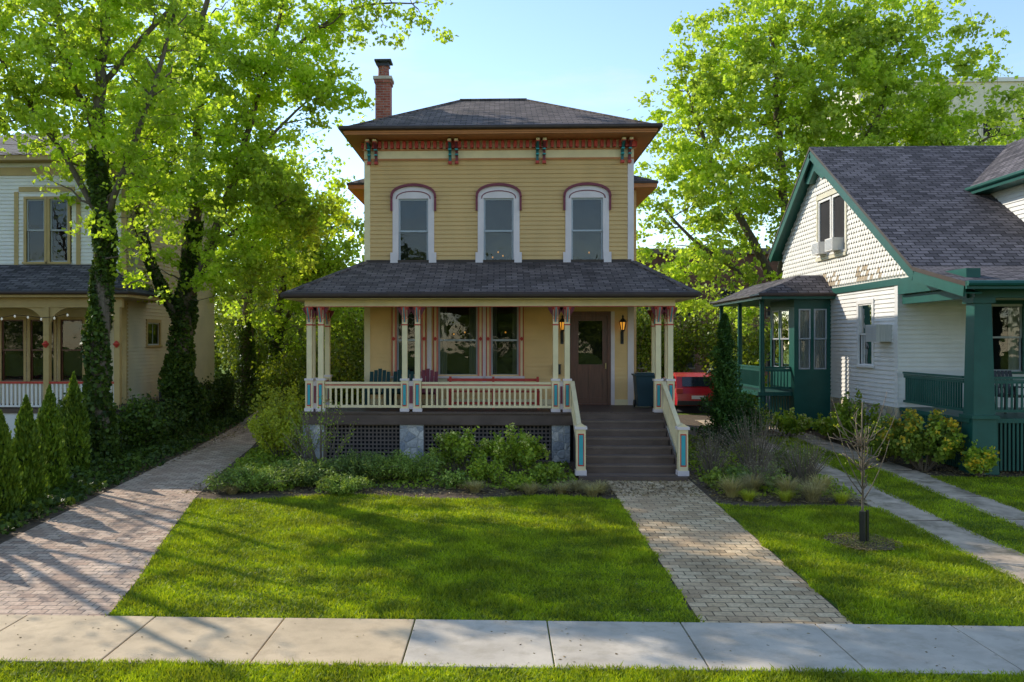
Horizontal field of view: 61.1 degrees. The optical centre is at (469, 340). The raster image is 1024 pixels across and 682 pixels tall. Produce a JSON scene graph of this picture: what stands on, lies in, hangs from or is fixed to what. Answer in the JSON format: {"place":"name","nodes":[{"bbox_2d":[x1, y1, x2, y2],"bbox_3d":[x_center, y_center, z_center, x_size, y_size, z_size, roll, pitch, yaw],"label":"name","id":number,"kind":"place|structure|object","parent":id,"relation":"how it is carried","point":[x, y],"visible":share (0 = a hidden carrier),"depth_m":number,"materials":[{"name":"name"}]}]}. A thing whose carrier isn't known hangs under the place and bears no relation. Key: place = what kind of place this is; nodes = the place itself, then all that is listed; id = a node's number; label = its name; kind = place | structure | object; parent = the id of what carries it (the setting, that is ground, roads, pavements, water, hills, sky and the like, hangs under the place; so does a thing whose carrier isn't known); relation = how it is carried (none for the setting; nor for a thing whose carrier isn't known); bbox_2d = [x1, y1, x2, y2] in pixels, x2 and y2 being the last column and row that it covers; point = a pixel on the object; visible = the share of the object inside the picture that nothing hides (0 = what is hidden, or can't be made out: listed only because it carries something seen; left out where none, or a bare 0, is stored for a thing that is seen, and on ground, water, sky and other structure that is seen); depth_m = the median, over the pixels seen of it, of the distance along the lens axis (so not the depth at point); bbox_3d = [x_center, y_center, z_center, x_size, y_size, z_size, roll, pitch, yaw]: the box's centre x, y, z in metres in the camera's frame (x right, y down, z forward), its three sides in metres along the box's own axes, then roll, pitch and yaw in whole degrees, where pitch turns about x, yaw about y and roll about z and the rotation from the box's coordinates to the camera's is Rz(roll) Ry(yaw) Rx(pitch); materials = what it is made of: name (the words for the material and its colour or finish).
{"place":"outdoors","nodes":[
{"label":"outdoors","id":0,"kind":"place"},
{"bbox_2d":[0,411,257,615],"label":"driveway","id":1,"kind":"structure","parent":0,"point":[40,559],"depth_m":13.52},
{"bbox_2d":[0,615,1023,675],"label":"sidewalk","id":2,"kind":"structure","parent":0,"point":[884,647],"depth_m":9.22,"materials":[{"name":"beige concrete"}]},
{"bbox_2d":[0,351,1023,681],"bbox_3d":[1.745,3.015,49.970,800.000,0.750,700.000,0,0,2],"label":"ground","id":3,"kind":"structure","parent":0,"point":[410,635],"depth_m":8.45,"materials":[{"name":"green plant"}]},
{"bbox_2d":[0,264,168,438],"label":"porch","id":4,"kind":"object","parent":3,"relation":"on","point":[50,291],"visible":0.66,"depth_m":24.78,"materials":[{"name":"grey"}]},
{"bbox_2d":[0,162,214,431],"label":"walls","id":5,"kind":"structure","parent":3,"relation":"on","point":[145,364],"depth_m":27.19,"materials":[{"name":"white"}]},
{"bbox_2d":[0,167,184,403],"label":"trim","id":6,"kind":"structure","parent":5,"relation":"attached to","point":[47,239],"depth_m":26.82,"materials":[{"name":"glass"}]},
{"bbox_2d":[0,133,219,205],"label":"roof","id":7,"kind":"structure","parent":5,"relation":"on","point":[13,157],"depth_m":26.75,"materials":[{"name":"grey"}]},
{"bbox_2d":[214,280,294,389],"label":"leafy shrub","id":8,"kind":"object","parent":3,"relation":"on","point":[261,347],"visible":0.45,"depth_m":44.44,"materials":[{"name":"green plant"}]},
{"bbox_2d":[249,337,306,387],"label":"leafy shrub","id":9,"kind":"object","parent":3,"relation":"on","point":[281,363],"visible":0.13,"depth_m":34.56,"materials":[{"name":"green plant"}]},
{"bbox_2d":[201,133,363,406],"bbox_3d":[-7.744,-2.953,36.642,8.286,11.649,7.931,0,0,-33],"label":"deciduous tree","id":10,"kind":"object","parent":3,"relation":"on","point":[330,259],"visible":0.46,"depth_m":35.99,"materials":[{"name":"green plant"}]},
{"bbox_2d":[214,289,363,379],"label":"distant trees","id":11,"kind":"object","parent":3,"relation":"on","point":[217,361],"depth_m":57.95,"materials":[{"name":"green plant"}]},
{"bbox_2d":[259,282,360,360],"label":"leafy shrub","id":12,"kind":"object","parent":3,"relation":"on","point":[299,333],"visible":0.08,"depth_m":43.22,"materials":[{"name":"green plant"}]},
{"bbox_2d":[316,307,363,403],"bbox_3d":[-4.498,0.586,34.006,3.980,4.482,3.664,0,0,2],"label":"leafy shrub","id":13,"kind":"object","parent":3,"relation":"on","point":[354,346],"visible":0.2,"depth_m":33.60,"materials":[{"name":"green plant"}]},
{"bbox_2d":[302,299,675,425],"bbox_3d":[0.478,0.512,22.057,9.016,3.015,2.480,0,0,2],"label":"porch frame","id":14,"kind":"object","parent":3,"relation":"on","point":[459,416],"visible":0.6,"depth_m":20.91,"materials":[{"name":"wood"}]},
{"bbox_2d":[365,369,389,404],"bbox_3d":[-2.368,1.218,22.442,0.660,0.984,0.772,0,0,2],"label":"porch chair","id":15,"kind":"object","parent":14,"relation":"on","point":[379,375],"visible":0.44,"depth_m":22.72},
{"bbox_2d":[420,369,438,404],"bbox_3d":[-1.115,1.218,22.499,0.660,0.984,0.772,0,0,2],"label":"porch chair","id":16,"kind":"object","parent":14,"relation":"on","point":[431,375],"visible":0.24,"depth_m":22.79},
{"bbox_2d":[325,378,550,407],"bbox_3d":[0.496,1.308,22.074,8.820,0.625,2.245,0,0,2],"label":"porch railing","id":17,"kind":"object","parent":14,"relation":"attached to","point":[426,385],"visible":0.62,"depth_m":21.01,"materials":[{"name":"wood"}]},
{"bbox_2d":[303,424,675,462],"bbox_3d":[0.481,2.530,22.087,8.980,1.020,2.420,0,0,2],"label":"porch skirt","id":18,"kind":"object","parent":14,"relation":"attached to","point":[558,440],"visible":0.48,"depth_m":21.04,"materials":[{"name":"wood"}]},
{"bbox_2d":[302,307,677,411],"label":"porch columns","id":19,"kind":"structure","parent":14,"relation":"on","point":[411,393],"depth_m":20.99,"materials":[{"name":"wood"}]},
{"bbox_2d":[280,259,700,302],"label":"porch roof","id":20,"kind":"structure","parent":14,"relation":"on","point":[589,279],"depth_m":21.40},
{"bbox_2d":[446,376,539,408],"bbox_3d":[0.593,1.310,21.983,2.350,0.800,0.480,0,0,2],"label":"porch bench","id":21,"kind":"object","parent":14,"relation":"on","point":[451,379],"visible":0.64,"depth_m":22.16,"materials":[{"name":"wood"}]},
{"bbox_2d":[631,372,654,406],"bbox_3d":[4.478,1.260,22.202,0.580,0.899,0.610,0,0,2],"label":"recycling bin","id":22,"kind":"object","parent":14,"relation":"on","point":[643,382],"visible":0.96,"depth_m":21.96,"materials":[{"name":"blue plastic"}]},
{"bbox_2d":[370,159,635,448],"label":"walls","id":23,"kind":"structure","parent":3,"relation":"on","point":[456,187],"depth_m":23.25,"materials":[{"name":"yellow"}]},
{"bbox_2d":[361,137,636,404],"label":"trim","id":24,"kind":"structure","parent":23,"relation":"attached to","point":[537,149],"depth_m":23.24,"materials":[{"name":"beige paint"}]},
{"bbox_2d":[397,198,602,374],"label":"windows","id":25,"kind":"structure","parent":23,"relation":"attached to","point":[458,353],"depth_m":23.43,"materials":[{"name":"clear glass"}]},
{"bbox_2d":[338,98,662,206],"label":"roof","id":26,"kind":"structure","parent":23,"relation":"on","point":[494,119],"depth_m":23.14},
{"bbox_2d":[373,59,393,118],"bbox_3d":[-2.591,-6.890,26.106,0.560,3.060,0.620,0,0,2],"label":"chimney","id":27,"kind":"object","parent":26,"relation":"on","point":[384,81],"visible":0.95,"depth_m":25.86,"materials":[{"name":"red brick"}]},
{"bbox_2d":[570,311,614,404],"bbox_3d":[3.284,0.460,23.275,1.180,2.500,0.350,0,0,2],"label":"front door","id":28,"kind":"structure","parent":23,"relation":"attached to","point":[592,355],"depth_m":23.21,"materials":[{"name":"brown wood"}]},
{"bbox_2d":[559,315,626,343],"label":"wall lanterns","id":29,"kind":"object","parent":23,"relation":"attached to","point":[622,322],"depth_m":23.00,"materials":[{"name":"black metal"}]},
{"bbox_2d":[0,413,1023,625],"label":"garden bed","id":30,"kind":"object","parent":3,"relation":"on","point":[690,421],"depth_m":17.30,"materials":[{"name":"soil"}]},
{"bbox_2d":[0,409,26,515],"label":"arborvitae","id":31,"kind":"object","parent":30,"relation":"on","point":[10,486],"visible":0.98,"depth_m":15.12,"materials":[{"name":"green plant"}]},
{"bbox_2d":[12,394,50,502],"bbox_3d":[-8.279,2.058,16.209,0.699,2.165,0.728,0,0,33],"label":"arborvitae","id":32,"kind":"object","parent":30,"relation":"on","point":[27,439],"visible":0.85,"depth_m":16.08,"materials":[{"name":"green plant"}]},
{"bbox_2d":[36,384,71,488],"bbox_3d":[-8.534,1.982,17.593,0.762,2.232,0.763,0,0,-43],"label":"arborvitae","id":33,"kind":"object","parent":30,"relation":"on","point":[52,430],"visible":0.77,"depth_m":17.49,"materials":[{"name":"green plant"}]},
{"bbox_2d":[58,370,91,471],"bbox_3d":[-8.852,1.847,19.325,0.788,2.382,0.834,0,0,-24],"label":"arborvitae","id":34,"kind":"object","parent":30,"relation":"on","point":[77,438],"visible":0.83,"depth_m":19.18,"materials":[{"name":"green plant"}]},
{"bbox_2d":[0,0,234,464],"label":"ivy covered tree","id":35,"kind":"object","parent":30,"relation":"on","point":[65,81],"visible":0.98,"depth_m":20.55,"materials":[{"name":"green plant"}]},
{"bbox_2d":[0,405,256,536],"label":"ivy groundcover","id":36,"kind":"object","parent":30,"relation":"on","point":[188,440],"visible":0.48,"depth_m":19.43,"materials":[{"name":"green plant"}]},
{"bbox_2d":[116,388,179,450],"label":"leafy shrub","id":37,"kind":"object","parent":30,"relation":"on","point":[139,425],"visible":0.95,"depth_m":22.63,"materials":[{"name":"green plant"}]},
{"bbox_2d":[141,392,192,438],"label":"leafy shrub","id":38,"kind":"object","parent":30,"relation":"on","point":[178,419],"visible":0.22,"depth_m":24.89,"materials":[{"name":"green plant"}]},
{"bbox_2d":[197,377,226,416],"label":"leafy shrub","id":39,"kind":"object","parent":30,"relation":"on","point":[212,397],"visible":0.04,"depth_m":30.01,"materials":[{"name":"green plant"}]},
{"bbox_2d":[200,366,244,413],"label":"leafy shrub","id":40,"kind":"object","parent":30,"relation":"on","point":[226,390],"visible":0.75,"depth_m":31.99,"materials":[{"name":"green plant"}]},
{"bbox_2d":[26,0,458,430],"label":"ivy covered tree","id":41,"kind":"object","parent":30,"relation":"on","point":[280,214],"visible":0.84,"depth_m":26.35,"materials":[{"name":"green plant"}]},
{"bbox_2d":[195,462,300,492],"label":"juniper shrub","id":42,"kind":"object","parent":30,"relation":"on","point":[252,479],"visible":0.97,"depth_m":17.29,"materials":[{"name":"green plant"}]},
{"bbox_2d":[208,441,328,491],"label":"groundcover plants","id":43,"kind":"object","parent":30,"relation":"on","point":[258,456],"visible":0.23,"depth_m":20.71,"materials":[{"name":"green plant"}]},
{"bbox_2d":[241,361,303,421],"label":"leafy shrub","id":44,"kind":"object","parent":30,"relation":"on","point":[283,380],"visible":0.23,"depth_m":29.45,"materials":[{"name":"green plant"}]},
{"bbox_2d":[244,388,302,459],"bbox_3d":[-4.670,2.054,21.370,1.802,1.757,1.719,0,0,2],"label":"yellow green shrub","id":45,"kind":"object","parent":30,"relation":"on","point":[274,421],"visible":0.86,"depth_m":21.18,"materials":[{"name":"green plant"}]},
{"bbox_2d":[248,378,304,426],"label":"yellow green shrub","id":46,"kind":"object","parent":30,"relation":"on","point":[290,392],"visible":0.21,"depth_m":23.44,"materials":[{"name":"green plant"}]},
{"bbox_2d":[271,455,343,486],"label":"juniper shrub","id":47,"kind":"object","parent":30,"relation":"on","point":[307,473],"visible":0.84,"depth_m":17.82,"materials":[{"name":"green plant"}]},
{"bbox_2d":[277,395,358,467],"bbox_3d":[-3.430,2.085,19.389,1.773,1.786,1.867,0,0,-23],"label":"serviceberry shrub","id":48,"kind":"object","parent":30,"relation":"on","point":[309,452],"visible":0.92,"depth_m":19.21,"materials":[{"name":"green plant"}]},
{"bbox_2d":[286,327,363,396],"bbox_3d":[-5.119,1.117,31.286,3.052,3.457,3.174,0,0,-26],"label":"leafy shrub","id":49,"kind":"object","parent":30,"relation":"on","point":[357,365],"visible":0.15,"depth_m":31.01,"materials":[{"name":"green plant"}]},
{"bbox_2d":[292,345,363,405],"bbox_3d":[-4.433,1.517,27.314,2.490,2.784,2.505,0,0,45],"label":"leafy shrub","id":50,"kind":"object","parent":30,"relation":"on","point":[345,376],"visible":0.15,"depth_m":27.11,"materials":[{"name":"green plant"}]},
{"bbox_2d":[315,472,372,496],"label":"juniper shrub","id":51,"kind":"object","parent":30,"relation":"on","point":[342,484],"visible":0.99,"depth_m":17.07,"materials":[{"name":"green plant"}]},
{"bbox_2d":[323,444,409,482],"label":"juniper shrub","id":52,"kind":"object","parent":30,"relation":"on","point":[373,467],"visible":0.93,"depth_m":18.14,"materials":[{"name":"green plant"}]},
{"bbox_2d":[383,446,444,479],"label":"juniper shrub","id":53,"kind":"object","parent":30,"relation":"on","point":[420,466],"visible":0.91,"depth_m":18.34,"materials":[{"name":"green plant"}]},
{"bbox_2d":[297,460,577,489],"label":"groundcover plants","id":54,"kind":"object","parent":30,"relation":"on","point":[562,475],"visible":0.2,"depth_m":18.25,"materials":[{"name":"green plant"}]},
{"bbox_2d":[429,467,470,489],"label":"perennial plant","id":55,"kind":"object","parent":30,"relation":"on","point":[451,478],"visible":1,"depth_m":17.66,"materials":[{"name":"green plant"}]},
{"bbox_2d":[427,426,490,472],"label":"hydrangea shrub","id":56,"kind":"object","parent":30,"relation":"on","point":[454,447],"visible":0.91,"depth_m":19.22,"materials":[{"name":"green plant"}]},
{"bbox_2d":[465,454,508,483],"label":"perennial plant","id":57,"kind":"object","parent":30,"relation":"on","point":[480,469],"visible":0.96,"depth_m":17.97,"materials":[{"name":"green plant"}]},
{"bbox_2d":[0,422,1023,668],"bbox_3d":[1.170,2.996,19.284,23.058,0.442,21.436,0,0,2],"label":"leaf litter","id":58,"kind":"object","parent":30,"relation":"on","point":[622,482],"visible":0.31,"depth_m":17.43,"materials":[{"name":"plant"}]},
{"bbox_2d":[479,423,549,473],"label":"hydrangea shrub","id":59,"kind":"object","parent":30,"relation":"on","point":[526,453],"visible":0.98,"depth_m":18.98,"materials":[{"name":"green plant"}]},
{"bbox_2d":[502,471,535,490],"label":"perennial plant","id":60,"kind":"object","parent":30,"relation":"on","point":[511,481],"visible":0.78,"depth_m":17.40,"materials":[{"name":"green plant"}]},
{"bbox_2d":[524,458,564,484],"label":"perennial plant","id":61,"kind":"object","parent":30,"relation":"on","point":[553,470],"visible":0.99,"depth_m":18.06,"materials":[{"name":"green plant"}]},
{"bbox_2d":[692,424,731,463],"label":"dormant shrub","id":62,"kind":"object","parent":30,"relation":"on","point":[717,454],"visible":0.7,"depth_m":20.36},
{"bbox_2d":[690,432,735,472],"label":"dormant shrub","id":63,"kind":"object","parent":30,"relation":"on","point":[710,465],"visible":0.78,"depth_m":18.70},
{"bbox_2d":[698,466,742,489],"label":"perennial plant","id":64,"kind":"object","parent":30,"relation":"on","point":[712,476],"visible":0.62,"depth_m":17.57,"materials":[{"name":"green plant"}]},
{"bbox_2d":[690,313,756,448],"bbox_3d":[6.858,1.081,23.176,1.766,3.719,1.510,0,0,-28],"label":"juniper tree","id":65,"kind":"object","parent":30,"relation":"on","point":[725,392],"visible":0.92,"depth_m":23.02,"materials":[{"name":"green plant"}]},
{"bbox_2d":[709,475,752,497],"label":"ornamental grass","id":66,"kind":"object","parent":30,"relation":"on","point":[730,487],"depth_m":16.74,"materials":[{"name":"plant"}]},
{"bbox_2d":[734,385,769,440],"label":"evergreen shrub","id":67,"kind":"object","parent":30,"relation":"on","point":[750,412],"visible":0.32,"depth_m":24.44,"materials":[{"name":"green plant"}]},
{"bbox_2d":[732,469,773,493],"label":"ornamental grass","id":68,"kind":"object","parent":30,"relation":"on","point":[755,485],"depth_m":17.14,"materials":[{"name":"plant"}]},
{"bbox_2d":[723,461,788,486],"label":"perennial plant","id":69,"kind":"object","parent":30,"relation":"on","point":[730,471],"visible":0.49,"depth_m":17.77,"materials":[{"name":"green plant"}]},
{"bbox_2d":[719,405,793,469],"bbox_3d":[6.223,2.165,19.083,1.683,1.601,1.624,0,0,-22],"label":"dormant shrub","id":70,"kind":"object","parent":30,"relation":"on","point":[750,450],"visible":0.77,"depth_m":19.00,"materials":[{"name":"plant"}]},
{"bbox_2d":[738,449,783,487],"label":"dormant shrub","id":71,"kind":"object","parent":30,"relation":"on","point":[766,468],"visible":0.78,"depth_m":17.62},
{"bbox_2d":[676,434,860,495],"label":"groundcover plants","id":72,"kind":"object","parent":30,"relation":"on","point":[843,489],"visible":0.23,"depth_m":19.80,"materials":[{"name":"green plant"}]},
{"bbox_2d":[765,472,805,496],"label":"ornamental grass","id":73,"kind":"object","parent":30,"relation":"on","point":[783,487],"depth_m":16.82,"materials":[{"name":"plant"}]},
{"bbox_2d":[768,407,812,436],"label":"hydrangea shrub","id":74,"kind":"object","parent":30,"relation":"on","point":[790,426],"visible":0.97,"depth_m":25.51,"materials":[{"name":"green plant"}]},
{"bbox_2d":[770,441,821,472],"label":"perennial plant","id":75,"kind":"object","parent":30,"relation":"on","point":[792,459],"visible":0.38,"depth_m":19.24,"materials":[{"name":"green plant"}]},
{"bbox_2d":[773,434,836,484],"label":"dormant shrub","id":76,"kind":"object","parent":30,"relation":"on","point":[809,469],"visible":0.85,"depth_m":17.89,"materials":[{"name":"plant"}]},
{"bbox_2d":[787,477,837,502],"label":"ornamental grass","id":77,"kind":"object","parent":30,"relation":"on","point":[812,493],"depth_m":16.32,"materials":[{"name":"plant"}]},
{"bbox_2d":[809,411,842,441],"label":"hydrangea shrub","id":78,"kind":"object","parent":30,"relation":"on","point":[825,426],"visible":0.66,"depth_m":24.75,"materials":[{"name":"green plant"}]},
{"bbox_2d":[831,388,881,448],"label":"leafy shrub","id":79,"kind":"object","parent":30,"relation":"on","point":[845,415],"visible":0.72,"depth_m":23.13,"materials":[{"name":"green plant"}]},
{"bbox_2d":[824,533,894,549],"bbox_3d":[6.075,3.096,13.430,1.043,0.031,1.027,0,0,2],"label":"mulch ring","id":80,"kind":"object","parent":30,"relation":"on","point":[871,545],"visible":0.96,"depth_m":13.33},
{"bbox_2d":[822,531,903,550],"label":"mulch chips","id":81,"kind":"object","parent":80,"relation":"on","point":[872,538],"visible":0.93,"depth_m":13.30,"materials":[{"name":"brown wood"}]},
{"bbox_2d":[827,393,896,510],"bbox_3d":[6.074,1.960,13.377,0.979,2.344,0.915,0,0,41],"label":"young tree","id":82,"kind":"object","parent":30,"relation":"on","point":[861,443],"visible":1,"depth_m":13.39,"materials":[{"name":"brown plant"}]},
{"bbox_2d":[859,510,868,541],"bbox_3d":[6.093,2.872,13.396,0.136,0.520,0.092,0,0,2],"label":"tree guard","id":83,"kind":"object","parent":82,"relation":"attached to","point":[863,525],"visible":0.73,"depth_m":13.37,"materials":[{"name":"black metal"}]},
{"bbox_2d":[855,415,899,461],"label":"hydrangea shrub","id":84,"kind":"object","parent":30,"relation":"on","point":[877,443],"visible":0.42,"depth_m":20.64,"materials":[{"name":"green plant"}]},
{"bbox_2d":[876,407,966,470],"bbox_3d":[10.274,2.231,19.651,1.705,1.435,1.826,0,0,-15],"label":"hydrangea shrub","id":85,"kind":"object","parent":30,"relation":"on","point":[912,443],"visible":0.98,"depth_m":19.38,"materials":[{"name":"green plant"}]},
{"bbox_2d":[958,440,1000,477],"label":"hydrangea shrub","id":86,"kind":"object","parent":30,"relation":"on","point":[979,463],"visible":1,"depth_m":18.71,"materials":[{"name":"green plant"}]},
{"bbox_2d":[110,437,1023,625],"bbox_3d":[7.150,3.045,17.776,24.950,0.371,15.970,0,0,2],"label":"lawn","id":87,"kind":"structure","parent":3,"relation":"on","point":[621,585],"depth_m":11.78,"materials":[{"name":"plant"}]},
{"bbox_2d":[570,414,687,480],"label":"steps","id":88,"kind":"structure","parent":3,"relation":"on","point":[636,447],"depth_m":19.49,"materials":[{"name":"wood"}]},
{"bbox_2d":[570,381,689,475],"bbox_3d":[3.519,1.925,19.697,2.440,1.924,2.315,0,0,2],"label":"stair railing","id":89,"kind":"object","parent":88,"relation":"on","point":[678,429],"visible":1,"depth_m":18.61,"materials":[{"name":"beige paint"}]},
{"bbox_2d":[636,248,777,383],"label":"brick building","id":90,"kind":"structure","parent":3,"relation":"on","point":[749,258],"depth_m":53.49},
{"bbox_2d":[636,288,769,368],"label":"windows","id":91,"kind":"structure","parent":90,"relation":"in","point":[726,292],"depth_m":53.45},
{"bbox_2d":[677,396,769,412],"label":"back lot","id":92,"kind":"structure","parent":3,"relation":"on","point":[687,409],"depth_m":35.00,"materials":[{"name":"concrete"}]},
{"bbox_2d":[636,307,650,371],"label":"leafy shrub","id":93,"kind":"object","parent":92,"relation":"on","point":[640,335],"visible":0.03,"depth_m":45.28,"materials":[{"name":"green plant"}]},
{"bbox_2d":[636,280,717,378],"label":"leafy shrub","id":94,"kind":"object","parent":92,"relation":"on","point":[680,358],"visible":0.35,"depth_m":45.90,"materials":[{"name":"green plant"}]},
{"bbox_2d":[673,372,713,410],"bbox_3d":[8.780,2.014,35.095,1.820,1.508,4.340,0,0,2],"label":"parked car","id":95,"kind":"object","parent":92,"relation":"on","point":[691,388],"visible":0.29,"depth_m":33.15,"materials":[{"name":"red metal"}]},
{"bbox_2d":[677,283,769,372],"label":"leafy shrub","id":96,"kind":"object","parent":92,"relation":"on","point":[711,341],"visible":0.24,"depth_m":44.94,"materials":[{"name":"green plant"}]},
{"bbox_2d":[701,340,769,404],"bbox_3d":[11.068,1.249,36.074,2.730,3.161,3.370,0,0,2],"label":"leafy shrub","id":97,"kind":"object","parent":92,"relation":"on","point":[754,361],"visible":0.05,"depth_m":35.79,"materials":[{"name":"green plant"}]},
{"bbox_2d":[607,479,852,623],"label":"front walkway","id":98,"kind":"structure","parent":3,"relation":"on","point":[696,534],"depth_m":12.28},
{"bbox_2d":[627,0,1023,337],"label":"shade tree","id":99,"kind":"object","parent":3,"relation":"on","point":[864,67],"visible":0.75,"depth_m":35.97,"materials":[{"name":"green plant"}]},
{"bbox_2d":[709,138,1023,474],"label":"white cottage","id":100,"kind":"structure","parent":3,"relation":"on","point":[901,283],"depth_m":23.97,"materials":[{"name":"wood"}]},
{"bbox_2d":[769,151,1023,421],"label":"windows and trim","id":101,"kind":"structure","parent":100,"relation":"in","point":[831,206],"depth_m":24.05,"materials":[{"name":"white paint"}]},
{"bbox_2d":[994,370,1023,413],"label":"porch chair","id":102,"kind":"object","parent":100,"relation":"on","point":[1001,374],"visible":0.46,"depth_m":20.99,"materials":[{"name":"wood"}]},
{"bbox_2d":[802,77,1023,156],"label":"apartment building","id":103,"kind":"structure","parent":3,"relation":"on","point":[1005,83],"depth_m":74.50,"materials":[{"name":"white"}]},
{"bbox_2d":[0,0,1023,323],"label":"sky","id":104,"kind":"structure","parent":0,"point":[597,56],"materials":[{"name":"blue"}]},
{"bbox_2d":[696,420,1023,583],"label":"ribbon driveway","id":105,"kind":"structure","parent":0,"point":[1005,558],"depth_m":15.83,"materials":[{"name":"concrete"}]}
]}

